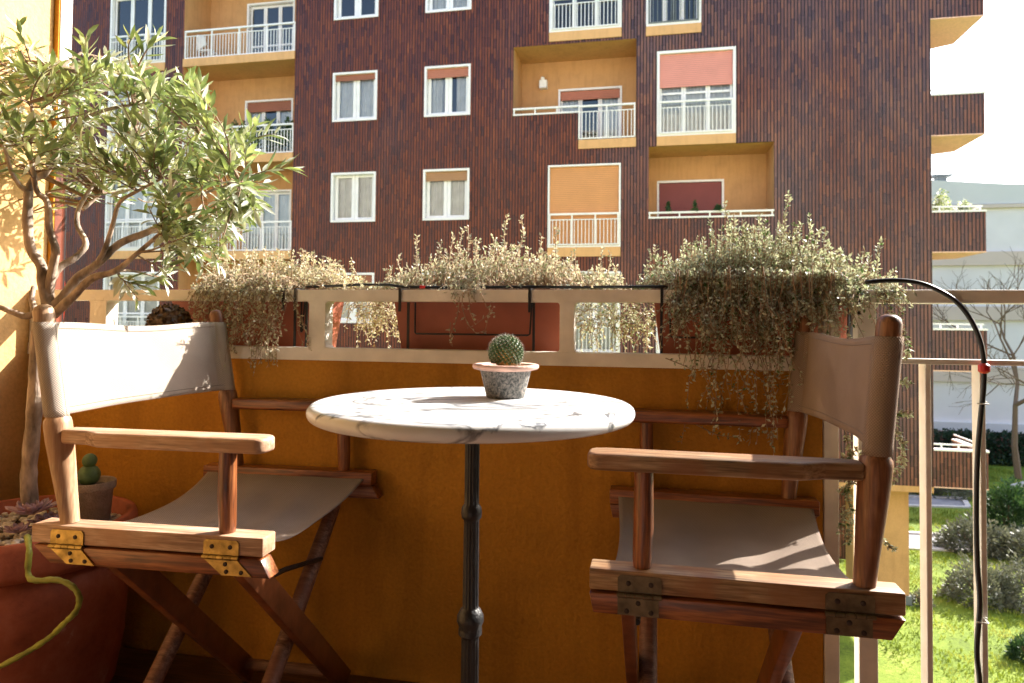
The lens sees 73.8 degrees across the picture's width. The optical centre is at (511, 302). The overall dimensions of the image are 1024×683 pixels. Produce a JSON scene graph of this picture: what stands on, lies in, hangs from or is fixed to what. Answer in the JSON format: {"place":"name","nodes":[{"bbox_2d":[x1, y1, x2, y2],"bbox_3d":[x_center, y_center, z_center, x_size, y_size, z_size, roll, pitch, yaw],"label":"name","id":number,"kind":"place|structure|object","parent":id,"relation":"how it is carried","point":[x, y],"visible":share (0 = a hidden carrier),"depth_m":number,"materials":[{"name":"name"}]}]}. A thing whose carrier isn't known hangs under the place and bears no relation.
{"place":"outdoors","nodes":[
{"label":"outdoors","id":0,"kind":"place"},
{"bbox_2d":[839,460,1023,682],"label":"lawn","id":1,"kind":"structure","parent":0,"point":[889,671],"depth_m":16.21,"materials":[{"name":"green plant"}]},
{"bbox_2d":[63,0,989,605],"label":"apartment building","id":2,"kind":"structure","parent":1,"relation":"on","point":[429,122],"depth_m":20.09,"materials":[{"name":"tile"}]},
{"bbox_2d":[103,272,159,325],"bbox_3d":[-12.610,0.220,22.709,2.140,2.430,0.378,0,-2,12],"label":"french window","id":3,"kind":"structure","parent":2,"relation":"in","point":[127,314],"depth_m":22.79,"materials":[{"name":"white glass"}]},
{"bbox_2d":[104,177,161,250],"bbox_3d":[-12.579,-2.919,22.800,2.140,2.430,0.378,0,-2,12],"label":"french window","id":4,"kind":"structure","parent":2,"relation":"in","point":[128,222],"depth_m":22.89,"materials":[{"name":"white glass"}]},
{"bbox_2d":[107,89,161,153],"bbox_3d":[-12.549,-6.037,22.891,2.140,2.430,0.378,0,-2,12],"label":"french window","id":5,"kind":"structure","parent":2,"relation":"in","point":[110,104],"depth_m":23.03,"materials":[{"name":"white paint"}]},
{"bbox_2d":[110,0,166,64],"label":"french window","id":6,"kind":"structure","parent":2,"relation":"in","point":[113,20],"depth_m":22.95,"materials":[{"name":"white paint"}]},
{"bbox_2d":[197,36,217,56],"bbox_3d":[-10.276,-8.467,23.025,0.480,0.960,0.470,0,-2,12],"label":"garden chair","id":7,"kind":"object","parent":2,"relation":"on","point":[208,52],"visible":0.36,"depth_m":22.83,"materials":[{"name":"white paint"}]},
{"bbox_2d":[227,119,260,149],"bbox_3d":[-8.870,-5.515,22.462,1.089,1.072,1.055,0,-2,12],"label":"balcony shrub","id":8,"kind":"object","parent":2,"relation":"on","point":[236,124],"visible":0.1,"depth_m":22.33,"materials":[{"name":"green plant"}]},
{"bbox_2d":[243,189,291,250],"bbox_3d":[-8.306,-2.712,23.327,1.800,2.190,0.314,0,-2,12],"label":"balcony door","id":9,"kind":"structure","parent":2,"relation":"in","point":[280,201],"depth_m":23.36,"materials":[{"name":"white paint"}]},
{"bbox_2d":[251,117,284,150],"bbox_3d":[-8.025,-5.501,22.311,1.234,1.093,1.164,0,-2,12],"label":"balcony shrub","id":10,"kind":"object","parent":2,"relation":"on","point":[269,132],"visible":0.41,"depth_m":22.16,"materials":[{"name":"green plant"}]},
{"bbox_2d":[245,98,292,151],"bbox_3d":[-8.276,-5.820,23.417,1.800,2.190,0.314,0,-2,12],"label":"balcony door","id":11,"kind":"structure","parent":2,"relation":"in","point":[284,107],"depth_m":23.40,"materials":[{"name":"white paint"}]},
{"bbox_2d":[247,0,294,52],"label":"balcony door","id":12,"kind":"structure","parent":2,"relation":"in","point":[286,3],"depth_m":23.52,"materials":[{"name":"white paint"}]},
{"bbox_2d":[275,116,293,148],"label":"balcony shrub","id":13,"kind":"object","parent":2,"relation":"on","point":[286,127],"visible":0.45,"depth_m":21.98,"materials":[{"name":"green plant"}]},
{"bbox_2d":[330,171,375,221],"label":"window","id":14,"kind":"structure","parent":2,"relation":"in","point":[355,193],"depth_m":21.30,"materials":[{"name":"white paint"}]},
{"bbox_2d":[334,273,373,322],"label":"window","id":15,"kind":"structure","parent":2,"relation":"in","point":[369,276],"depth_m":21.14,"materials":[{"name":"white paint"}]},
{"bbox_2d":[332,70,377,121],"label":"window","id":16,"kind":"structure","parent":2,"relation":"in","point":[357,90],"depth_m":21.37,"materials":[{"name":"white paint"}]},
{"bbox_2d":[334,0,378,20],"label":"window","id":17,"kind":"structure","parent":2,"relation":"in","point":[337,3],"depth_m":21.42,"materials":[{"name":"white paint"}]},
{"bbox_2d":[422,272,460,285],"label":"window","id":18,"kind":"structure","parent":2,"relation":"in","point":[427,272],"depth_m":20.58,"materials":[{"name":"white paint"}]},
{"bbox_2d":[422,168,469,220],"bbox_3d":[-1.957,-3.235,20.658,1.450,1.545,0.315,0,-2,12],"label":"window","id":19,"kind":"structure","parent":2,"relation":"in","point":[447,198],"depth_m":20.67,"materials":[{"name":"white paint"}]},
{"bbox_2d":[424,64,470,116],"bbox_3d":[-1.926,-6.383,20.749,1.450,1.545,0.315,0,-2,12],"label":"window","id":20,"kind":"structure","parent":2,"relation":"in","point":[434,76],"depth_m":20.75,"materials":[{"name":"white paint"}]},
{"bbox_2d":[425,0,471,12],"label":"window","id":21,"kind":"structure","parent":2,"relation":"in","point":[431,6],"depth_m":20.84,"materials":[{"name":"white paint"}]},
{"bbox_2d":[539,76,547,89],"bbox_3d":[0.984,-6.842,21.288,0.230,0.370,0.225,0,-2,12],"label":"wall lamp","id":22,"kind":"object","parent":2,"relation":"attached to","point":[543,83],"visible":1,"depth_m":21.19,"materials":[{"name":"white paint"}]},
{"bbox_2d":[547,163,620,247],"bbox_3d":[2.080,-2.780,19.719,2.100,2.400,0.260,0,-2,12],"label":"french window","id":23,"kind":"structure","parent":2,"relation":"in","point":[584,200],"depth_m":19.71,"materials":[{"name":"orange paint"}]},
{"bbox_2d":[549,0,621,32],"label":"french window","id":24,"kind":"structure","parent":2,"relation":"in","point":[575,27],"depth_m":19.84,"materials":[{"name":"white paint"}]},
{"bbox_2d":[557,271,619,352],"bbox_3d":[2.062,0.316,19.687,2.100,2.390,0.379,0,-2,12],"label":"french window","id":25,"kind":"structure","parent":2,"relation":"in","point":[605,345],"depth_m":19.67,"materials":[{"name":"white paint"}]},
{"bbox_2d":[558,86,621,139],"bbox_3d":[2.428,-5.645,21.209,1.960,1.960,0.314,0,-2,12],"label":"balcony door","id":26,"kind":"structure","parent":2,"relation":"in","point":[609,94],"depth_m":21.18,"materials":[{"name":"white paint"}]},
{"bbox_2d":[656,327,659,352],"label":"french window","id":27,"kind":"structure","parent":2,"relation":"in","point":[657,348],"depth_m":19.12,"materials":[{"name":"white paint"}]},
{"bbox_2d":[664,201,671,211],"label":"balcony plant","id":28,"kind":"object","parent":2,"relation":"on","point":[667,206],"visible":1,"depth_m":19.18,"materials":[{"name":"green plant"}]},
{"bbox_2d":[646,0,700,26],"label":"window","id":29,"kind":"structure","parent":2,"relation":"in","point":[681,20],"depth_m":19.33,"materials":[{"name":"white paint"}]},
{"bbox_2d":[657,179,723,216],"bbox_3d":[5.338,-2.981,20.467,1.940,1.330,0.195,0,-2,12],"label":"balcony door","id":30,"kind":"structure","parent":2,"relation":"in","point":[707,193],"depth_m":20.45,"materials":[{"name":"red paint"}]},
{"bbox_2d":[690,200,698,210],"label":"balcony plant","id":31,"kind":"object","parent":2,"relation":"on","point":[694,205],"visible":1,"depth_m":19.04,"materials":[{"name":"green plant"}]},
{"bbox_2d":[657,46,735,135],"bbox_3d":[5.178,-5.890,19.239,2.140,2.430,0.379,0,-2,12],"label":"french window","id":32,"kind":"structure","parent":2,"relation":"in","point":[694,86],"depth_m":19.23,"materials":[{"name":"white paint"}]},
{"bbox_2d":[713,204,721,210],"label":"balcony plant","id":33,"kind":"object","parent":2,"relation":"on","point":[717,207],"visible":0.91,"depth_m":18.88,"materials":[{"name":"green plant"}]},
{"bbox_2d":[932,188,954,210],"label":"balcony bush","id":34,"kind":"object","parent":2,"relation":"on","point":[939,201],"visible":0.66,"depth_m":18.06,"materials":[{"name":"green plant"}]},
{"bbox_2d":[957,199,971,209],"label":"balcony bush","id":35,"kind":"object","parent":2,"relation":"on","point":[965,202],"visible":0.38,"depth_m":17.94,"materials":[{"name":"green plant"}]},
{"bbox_2d":[909,588,935,607],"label":"garden bush","id":36,"kind":"object","parent":1,"relation":"on","point":[914,595],"visible":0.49,"depth_m":18.21,"materials":[{"name":"green plant"}]},
{"bbox_2d":[909,495,970,507],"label":"path kerb","id":37,"kind":"structure","parent":1,"relation":"on","point":[966,503],"depth_m":28.16,"materials":[{"name":"grey concrete"}]},
{"bbox_2d":[914,488,972,500],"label":"garden bush","id":38,"kind":"object","parent":1,"relation":"on","point":[956,492],"visible":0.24,"depth_m":29.55,"materials":[{"name":"green plant"}]},
{"bbox_2d":[909,531,989,553],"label":"path kerb","id":39,"kind":"structure","parent":1,"relation":"on","point":[918,548],"depth_m":22.70,"materials":[{"name":"grey concrete"}]},
{"bbox_2d":[932,508,1021,559],"bbox_3d":[15.393,7.691,22.740,2.643,1.440,2.216,0,-2,12],"label":"garden bush","id":40,"kind":"object","parent":1,"relation":"on","point":[962,530],"visible":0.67,"depth_m":22.56,"materials":[{"name":"green plant"}]},
{"bbox_2d":[933,247,1023,479],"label":"bare tree","id":41,"kind":"object","parent":1,"relation":"on","point":[1015,452],"visible":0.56,"depth_m":33.93,"materials":[{"name":"grey plant"}]},
{"bbox_2d":[934,551,1023,613],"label":"garden bush","id":42,"kind":"object","parent":1,"relation":"on","point":[959,581],"visible":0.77,"depth_m":18.28,"materials":[{"name":"green plant"}]},
{"bbox_2d":[934,428,1023,466],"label":"clipped hedge","id":43,"kind":"object","parent":1,"relation":"on","point":[992,443],"visible":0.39,"depth_m":36.82,"materials":[{"name":"green plant"}]},
{"bbox_2d":[967,475,1023,530],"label":"garden bush","id":44,"kind":"object","parent":1,"relation":"on","point":[999,500],"visible":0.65,"depth_m":24.37,"materials":[{"name":"green plant"}]},
{"bbox_2d":[987,522,1023,566],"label":"garden bush","id":45,"kind":"object","parent":1,"relation":"on","point":[1017,538],"visible":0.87,"depth_m":21.88,"materials":[{"name":"green plant"}]},
{"bbox_2d":[987,550,1023,613],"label":"garden bush","id":46,"kind":"object","parent":1,"relation":"on","point":[1019,575],"visible":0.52,"depth_m":18.37,"materials":[{"name":"green plant"}]},
{"bbox_2d":[1003,631,1023,664],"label":"garden bush","id":47,"kind":"object","parent":1,"relation":"on","point":[1015,647],"visible":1,"depth_m":15.29,"materials":[{"name":"green plant"}]},
{"bbox_2d":[909,497,964,505],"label":"garden path","id":48,"kind":"structure","parent":0,"point":[935,501],"depth_m":28.96,"materials":[{"name":"concrete"}]},
{"bbox_2d":[909,534,994,548],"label":"garden path","id":49,"kind":"structure","parent":0,"point":[914,539],"depth_m":23.56,"materials":[{"name":"concrete"}]},
{"bbox_2d":[931,0,1023,183],"label":"sky","id":50,"kind":"structure","parent":0,"point":[989,56],"materials":[{"name":"white"}]},
{"bbox_2d":[932,174,1023,433],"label":"building","id":51,"kind":"structure","parent":0,"point":[1003,204],"depth_m":39.73,"materials":[{"name":"white paint"}]},
{"bbox_2d":[934,430,1023,459],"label":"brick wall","id":52,"kind":"structure","parent":0,"point":[941,439],"depth_m":38.35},
{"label":"balcony slab","id":53,"kind":"structure","parent":0,"visible":0},
{"bbox_2d":[0,0,53,499],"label":"side wall","id":54,"kind":"structure","parent":53,"relation":"on","point":[17,274],"depth_m":1.80,"materials":[{"name":"paint"}]},
{"bbox_2d":[46,0,72,321],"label":"tiled pier","id":55,"kind":"structure","parent":54,"relation":"attached to","point":[62,24],"depth_m":1.91,"materials":[{"name":"tile"}]},
{"bbox_2d":[110,646,415,682],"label":"balcony floor","id":56,"kind":"structure","parent":53,"relation":"on","point":[133,665],"depth_m":1.62,"materials":[{"name":"brown tile"}]},
{"bbox_2d":[0,495,137,682],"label":"terracotta planter","id":57,"kind":"object","parent":56,"relation":"on","point":[83,645],"visible":0.5,"depth_m":1.38,"materials":[{"name":"ceramic"}]},
{"bbox_2d":[3,522,31,532],"bbox_3d":[-1.044,0.479,1.449,0.058,0.018,0.053,2,-2,-33],"label":"echeveria","id":58,"kind":"object","parent":57,"relation":"on","point":[20,527],"visible":0.99,"depth_m":1.44,"materials":[{"name":"pink plant"}]},
{"bbox_2d":[0,534,82,668],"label":"trailing cactus","id":59,"kind":"object","parent":57,"relation":"on","point":[69,584],"visible":1,"depth_m":1.24,"materials":[{"name":"green plant"}]},
{"bbox_2d":[0,507,121,545],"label":"gravel","id":60,"kind":"structure","parent":57,"relation":"on","point":[12,518],"depth_m":1.54,"materials":[{"name":"brown gravel"}]},
{"bbox_2d":[5,498,56,514],"bbox_3d":[-1.042,0.446,1.486,0.090,0.028,0.096,0,-2,32],"label":"echeveria","id":61,"kind":"object","parent":60,"relation":"on","point":[37,506],"visible":0.98,"depth_m":1.47,"materials":[{"name":"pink plant"}]},
{"bbox_2d":[26,511,58,522],"bbox_3d":[-1.015,0.474,1.489,0.073,0.022,0.065,2,-2,-40],"label":"echeveria","id":62,"kind":"object","parent":60,"relation":"on","point":[44,516],"visible":0.54,"depth_m":1.49,"materials":[{"name":"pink plant"}]},
{"bbox_2d":[77,476,116,520],"bbox_3d":[-0.964,0.456,1.561,0.103,0.096,0.103,0,-2,12],"label":"clay pot","id":63,"kind":"object","parent":60,"relation":"on","point":[95,501],"visible":0.59,"depth_m":1.53,"materials":[{"name":"ceramic"}]},
{"bbox_2d":[77,453,100,484],"bbox_3d":[-0.969,0.383,1.564,0.048,0.073,0.048,0,-2,12],"label":"stacked cactus","id":64,"kind":"object","parent":63,"relation":"on","point":[89,472],"visible":0.93,"depth_m":1.55,"materials":[{"name":"green plant"}]},
{"bbox_2d":[0,15,307,504],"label":"olive tree","id":65,"kind":"object","parent":57,"relation":"in","point":[66,82],"visible":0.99,"depth_m":1.47,"materials":[{"name":"green plant"}]},
{"bbox_2d":[32,304,382,682],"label":"director chair","id":66,"kind":"object","parent":56,"relation":"on","point":[232,513],"visible":0.98,"depth_m":1.32,"materials":[{"name":"white fabric"}]},
{"bbox_2d":[306,387,634,682],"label":"bistro table","id":67,"kind":"object","parent":56,"relation":"on","point":[472,419],"visible":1,"depth_m":0.75,"materials":[{"name":"white stone"}]},
{"bbox_2d":[472,362,538,398],"bbox_3d":[-0.008,0.100,0.870,0.085,0.042,0.085,0,-2,12],"label":"cactus pot","id":68,"kind":"object","parent":67,"relation":"on","point":[505,382],"visible":0.99,"depth_m":0.84,"materials":[{"name":"stone"}]},
{"bbox_2d":[486,333,525,365],"bbox_3d":[-0.008,0.061,0.871,0.054,0.046,0.054,0,-2,12],"label":"ball cactus","id":69,"kind":"object","parent":68,"relation":"on","point":[506,350],"visible":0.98,"depth_m":0.86,"materials":[{"name":"green plant"}]},
{"bbox_2d":[587,314,905,682],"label":"director chair","id":70,"kind":"object","parent":56,"relation":"on","point":[756,560],"visible":0.98,"depth_m":0.99,"materials":[{"name":"brown wood"}]},
{"bbox_2d":[28,290,839,682],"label":"balcony parapet","id":71,"kind":"structure","parent":53,"relation":"on","point":[386,600],"depth_m":1.58,"materials":[{"name":"paint"}]},
{"bbox_2d":[145,303,193,325],"bbox_3d":[-0.866,0.057,1.724,0.112,0.112,0.111,0,-2,12],"label":"dried ball","id":72,"kind":"object","parent":71,"relation":"on","point":[167,314],"visible":0.52,"depth_m":1.69,"materials":[{"name":"brown plant"}]},
{"bbox_2d":[169,289,343,346],"bbox_3d":[-0.691,0.046,1.864,0.439,0.153,0.179,0,-2,12],"label":"flower box","id":73,"kind":"object","parent":71,"relation":"on","point":[286,339],"visible":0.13,"depth_m":1.78,"materials":[{"name":"ceramic"}]},
{"bbox_2d":[184,246,399,374],"bbox_3d":[-0.608,0.011,1.814,0.752,0.338,0.455,0,-2,12],"label":"trailing shrub","id":74,"kind":"object","parent":73,"relation":"in","point":[264,282],"visible":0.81,"depth_m":1.73,"materials":[{"name":"green plant"}]},
{"bbox_2d":[281,288,307,346],"bbox_3d":[-0.543,0.040,1.707,0.038,0.148,0.063,0,-2,12],"label":"rail bracket","id":75,"kind":"object","parent":71,"relation":"attached to","point":[305,310],"visible":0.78,"depth_m":1.73,"materials":[{"name":"black metal"}]},
{"bbox_2d":[398,288,534,350],"bbox_3d":[-0.108,0.042,1.617,0.319,0.148,0.063,0,-2,12],"label":"rail bracket","id":76,"kind":"object","parent":71,"relation":"attached to","point":[531,310],"visible":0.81,"depth_m":1.62,"materials":[{"name":"black metal"}]},
{"bbox_2d":[390,289,567,350],"bbox_3d":[-0.068,0.048,1.736,0.446,0.153,0.179,0,-2,12],"label":"flower box","id":77,"kind":"object","parent":71,"relation":"on","point":[509,318],"visible":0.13,"depth_m":1.67,"materials":[{"name":"ceramic"}]},
{"bbox_2d":[365,213,635,346],"bbox_3d":[-0.026,-0.061,1.710,0.701,0.337,0.331,0,-2,12],"label":"trailing shrub","id":78,"kind":"object","parent":77,"relation":"in","point":[548,273],"visible":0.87,"depth_m":1.68,"materials":[{"name":"green plant"}]},
{"bbox_2d":[306,283,697,288],"bbox_3d":[-0.032,-0.039,1.639,1.009,0.014,0.007,0,-2,12],"label":"irrigation hose","id":79,"kind":"object","parent":71,"relation":"on","point":[516,286],"visible":0.74,"depth_m":1.63,"materials":[{"name":"black plastic"}]},
{"bbox_2d":[651,289,846,355],"bbox_3d":[0.561,0.051,1.607,0.462,0.153,0.179,0,-2,12],"label":"flower box","id":80,"kind":"object","parent":71,"relation":"on","point":[668,347],"visible":0.09,"depth_m":1.56,"materials":[{"name":"ceramic"}]},
{"bbox_2d":[576,190,916,551],"bbox_3d":[0.499,0.122,1.582,0.849,0.763,0.442,0,-2,12],"label":"trailing shrub","id":81,"kind":"object","parent":80,"relation":"in","point":[770,275],"visible":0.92,"depth_m":1.45,"materials":[{"name":"green plant"}]},
{"bbox_2d":[660,288,860,352],"bbox_3d":[0.530,0.044,1.486,0.406,0.148,0.063,0,-2,12],"label":"rail bracket","id":82,"kind":"object","parent":71,"relation":"attached to","point":[849,320],"visible":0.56,"depth_m":1.50,"materials":[{"name":"black metal"}]},
{"bbox_2d":[826,290,1023,682],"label":"metal railing","id":83,"kind":"object","parent":53,"relation":"on","point":[865,660],"visible":0.37,"depth_m":1.39,"materials":[{"name":"beige metal"}]},
{"bbox_2d":[865,278,989,682],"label":"drip hose","id":84,"kind":"object","parent":83,"relation":"attached to","point":[984,368],"visible":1,"depth_m":1.35,"materials":[{"name":"black plastic"}]}
]}

